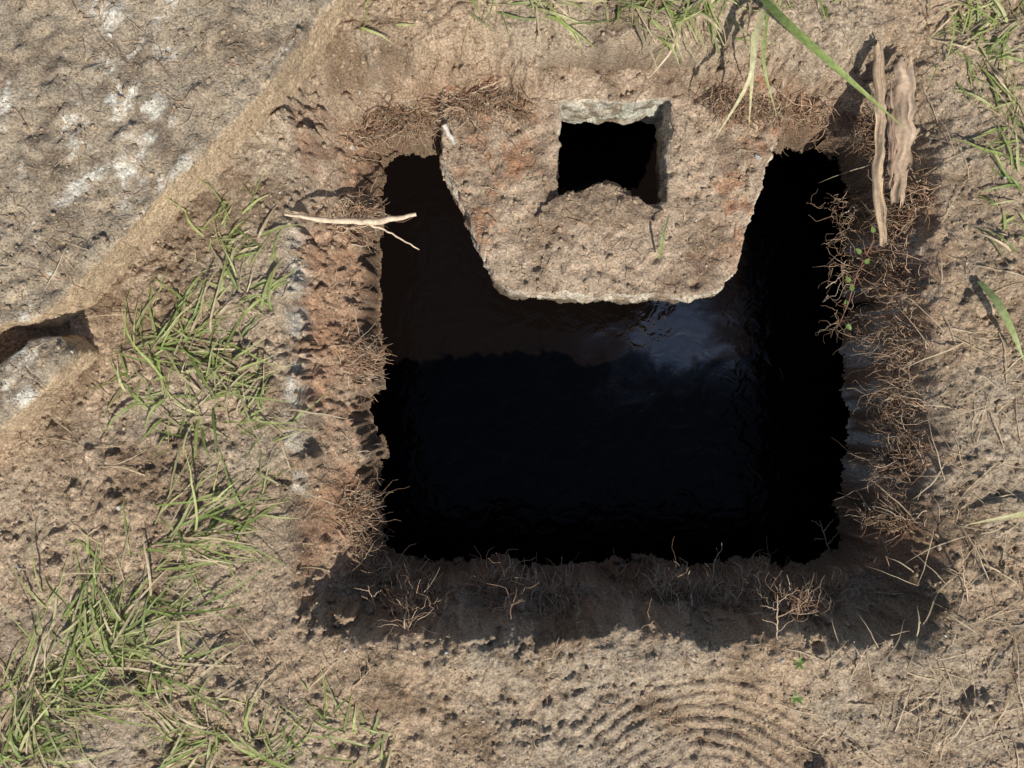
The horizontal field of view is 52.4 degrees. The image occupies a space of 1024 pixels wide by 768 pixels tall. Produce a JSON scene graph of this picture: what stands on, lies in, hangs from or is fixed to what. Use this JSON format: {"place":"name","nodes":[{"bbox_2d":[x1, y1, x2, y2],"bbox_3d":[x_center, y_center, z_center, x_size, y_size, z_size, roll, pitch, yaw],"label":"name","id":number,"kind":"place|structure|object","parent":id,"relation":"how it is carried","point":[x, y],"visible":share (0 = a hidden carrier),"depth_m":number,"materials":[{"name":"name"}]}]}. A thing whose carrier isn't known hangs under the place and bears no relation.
{"place":"outdoors","nodes":[
{"label":"outdoors","id":0,"kind":"place"},
{"bbox_2d":[0,0,1023,767],"bbox_3d":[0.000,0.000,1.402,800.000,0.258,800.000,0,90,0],"label":"ground","id":1,"kind":"structure","parent":0,"point":[312,382],"depth_m":1.30,"materials":[{"name":"soil"}]},
{"bbox_2d":[0,335,99,450],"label":"concrete slab","id":2,"kind":"object","parent":1,"relation":"on","point":[85,355],"depth_m":1.23,"materials":[{"name":"beige concrete"}]},
{"bbox_2d":[0,0,360,329],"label":"concrete slab","id":3,"kind":"object","parent":1,"relation":"on","point":[34,73],"depth_m":1.22,"materials":[{"name":"grey concrete"}]},
{"bbox_2d":[284,213,418,249],"bbox_3d":[-0.203,-0.201,1.337,0.161,0.087,0.047,0,90,0],"label":"dry stick","id":4,"kind":"object","parent":1,"relation":"on","point":[378,221],"visible":1,"depth_m":1.34,"materials":[{"name":"brown wood"}]},
{"bbox_2d":[352,659,379,687],"bbox_3d":[-0.188,0.357,1.286,0.042,0.035,0.033,-24,90,0],"label":"dead twig","id":5,"kind":"object","parent":1,"relation":"on","point":[364,676],"visible":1,"depth_m":1.29,"materials":[{"name":"brown wood"}]},
{"bbox_2d":[356,587,384,615],"bbox_3d":[-0.177,0.276,1.349,0.028,0.035,0.051,-30,90,0],"label":"dead twig","id":6,"kind":"object","parent":1,"relation":"on","point":[372,601],"visible":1,"depth_m":1.35,"materials":[{"name":"brown wood"}]},
{"bbox_2d":[0,0,1023,767],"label":"grass","id":7,"kind":"structure","parent":1,"relation":"on","point":[122,636],"depth_m":1.29,"materials":[{"name":"green plant"}]},
{"bbox_2d":[0,0,1023,767],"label":"root fibres","id":8,"kind":"object","parent":1,"relation":"on","point":[492,574],"visible":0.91,"depth_m":1.37,"materials":[{"name":"brown plant"}]},
{"bbox_2d":[514,573,545,594],"bbox_3d":[0.027,0.268,1.388,0.031,0.035,0.052,-39,90,0],"label":"dead twig","id":9,"kind":"object","parent":1,"relation":"on","point":[531,583],"visible":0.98,"depth_m":1.39,"materials":[{"name":"brown wood"}]},
{"bbox_2d":[714,0,770,139],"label":"long grass blade","id":10,"kind":"object","parent":1,"relation":"on","point":[759,22],"visible":0.96,"depth_m":1.24,"materials":[{"name":"beige plant"}]},
{"bbox_2d":[749,32,753,122],"bbox_3d":[0.291,-0.374,1.284,0.009,0.072,0.099,-6,90,0],"label":"long grass blade","id":11,"kind":"object","parent":1,"relation":"on","point":[752,80],"visible":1,"depth_m":1.26,"materials":[{"name":"beige plant"}]},
{"bbox_2d":[762,9,776,114],"bbox_3d":[0.308,-0.390,1.258,0.023,0.044,0.131,-7,90,0],"label":"long grass blade","id":12,"kind":"object","parent":1,"relation":"on","point":[764,46],"visible":0.94,"depth_m":1.24,"materials":[{"name":"plant"}]},
{"bbox_2d":[761,590,799,639],"bbox_3d":[0.329,0.282,1.261,0.052,0.049,0.060,-24,90,0],"label":"dead twig","id":13,"kind":"object","parent":1,"relation":"on","point":[777,630],"visible":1,"depth_m":1.26,"materials":[{"name":"brown wood"}]},
{"bbox_2d":[791,693,803,703],"bbox_3d":[0.354,0.391,1.295,0.017,0.005,0.015,0,90,0],"label":"weed sprout","id":14,"kind":"object","parent":1,"relation":"on","point":[797,699],"visible":1,"depth_m":1.29,"materials":[{"name":"green plant"}]},
{"bbox_2d":[793,657,803,669],"bbox_3d":[0.355,0.345,1.282,0.016,0.004,0.016,-30,90,0],"label":"weed sprout","id":15,"kind":"object","parent":1,"relation":"on","point":[799,664],"visible":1,"depth_m":1.28,"materials":[{"name":"green plant"}]},
{"bbox_2d":[814,521,837,550],"bbox_3d":[0.448,0.219,1.500,0.045,0.042,0.052,0,90,0],"label":"dead twig","id":16,"kind":"object","parent":1,"relation":"on","point":[825,536],"visible":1,"depth_m":1.50,"materials":[{"name":"brown wood"}]},
{"bbox_2d":[760,0,903,127],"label":"long grass blade","id":17,"kind":"object","parent":1,"relation":"on","point":[787,23],"visible":1,"depth_m":1.20,"materials":[{"name":"green plant"}]},
{"bbox_2d":[838,226,875,329],"bbox_3d":[0.446,-0.140,1.353,0.031,0.035,0.136,15,90,0],"label":"weed sprout","id":18,"kind":"object","parent":1,"relation":"on","point":[848,279],"visible":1,"depth_m":1.34,"materials":[{"name":"green plant"}]},
{"bbox_2d":[848,642,882,681],"bbox_3d":[0.429,0.341,1.275,0.038,0.043,0.061,0,90,0],"label":"dead twig","id":19,"kind":"object","parent":1,"relation":"on","point":[855,669],"visible":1,"depth_m":1.28,"materials":[{"name":"brown wood"}]},
{"bbox_2d":[861,300,873,306],"bbox_3d":[0.100,-0.175,2.252,1.560,1.495,1.610,0,90,0],"label":"septic tank","id":20,"kind":"object","parent":1,"relation":"on","point":[862,304],"depth_m":1.53,"materials":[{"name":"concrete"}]},
{"bbox_2d":[439,66,785,304],"bbox_3d":[0.128,-0.306,1.434,0.512,0.140,0.396,0,90,0],"label":"concrete inlet baffle","id":21,"kind":"object","parent":20,"relation":"on","point":[651,106],"visible":0.66,"depth_m":1.38,"materials":[{"name":"grey concrete"}]},
{"bbox_2d":[442,124,455,144],"bbox_3d":[-0.082,-0.326,1.357,0.008,0.011,0.029,-31,90,0],"label":"dry stick","id":22,"kind":"object","parent":21,"relation":"on","point":[445,127],"visible":1,"depth_m":1.35,"materials":[{"name":"brown wood"}]},
{"bbox_2d":[0,0,1023,767],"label":"soil crumbs","id":23,"kind":"object","parent":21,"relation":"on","point":[362,456],"visible":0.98,"depth_m":1.30,"materials":[{"name":"brown soil"}]},
{"bbox_2d":[535,180,663,227],"bbox_3d":[0.116,-0.237,1.382,0.179,0.050,0.067,0,90,0],"label":"soil lump","id":24,"kind":"object","parent":21,"relation":"on","point":[604,190],"visible":0.84,"depth_m":1.36,"materials":[{"name":"soil"}]},
{"bbox_2d":[658,213,669,258],"bbox_3d":[0.196,-0.194,1.347,0.007,0.026,0.063,11,90,0],"label":"long grass blade","id":25,"kind":"object","parent":21,"relation":"on","point":[661,243],"visible":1,"depth_m":1.34,"materials":[{"name":"green plant"}]},
{"bbox_2d":[370,120,860,571],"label":"water","id":26,"kind":"structure","parent":20,"relation":"in","point":[699,429],"depth_m":1.75,"materials":[{"name":"black liquid"}]},
{"bbox_2d":[872,37,888,246],"bbox_3d":[0.467,-0.305,1.319,0.024,0.063,0.258,-4,90,0],"label":"bark strip","id":27,"kind":"object","parent":1,"relation":"on","point":[881,140],"visible":0.98,"depth_m":1.31,"materials":[{"name":"brown wood"}]},
{"bbox_2d":[885,84,897,190],"bbox_3d":[0.475,-0.308,1.302,0.013,0.023,0.135,-3,90,0],"label":"bark strip","id":28,"kind":"object","parent":27,"relation":"on","point":[893,144],"visible":0.96,"depth_m":1.30,"materials":[{"name":"brown wood"}]},
{"bbox_2d":[890,54,917,207],"bbox_3d":[0.490,-0.316,1.302,0.035,0.026,0.193,0,90,0],"label":"bark strip","id":29,"kind":"object","parent":1,"relation":"on","point":[905,106],"visible":0.99,"depth_m":1.30,"materials":[{"name":"brown wood"}]},
{"bbox_2d":[948,539,989,602],"bbox_3d":[0.564,0.226,1.267,0.057,0.060,0.075,-41,90,0],"label":"dead twig","id":30,"kind":"object","parent":1,"relation":"on","point":[966,588],"visible":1,"depth_m":1.27,"materials":[{"name":"brown wood"}]},
{"bbox_2d":[967,511,1023,524],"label":"long grass blade","id":31,"kind":"object","parent":1,"relation":"on","point":[1014,515],"visible":1,"depth_m":1.27,"materials":[{"name":"beige plant"}]},
{"bbox_2d":[977,281,1023,360],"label":"long grass blade","id":32,"kind":"object","parent":1,"relation":"on","point":[997,303],"visible":1,"depth_m":1.26,"materials":[{"name":"green plant"}]}
]}

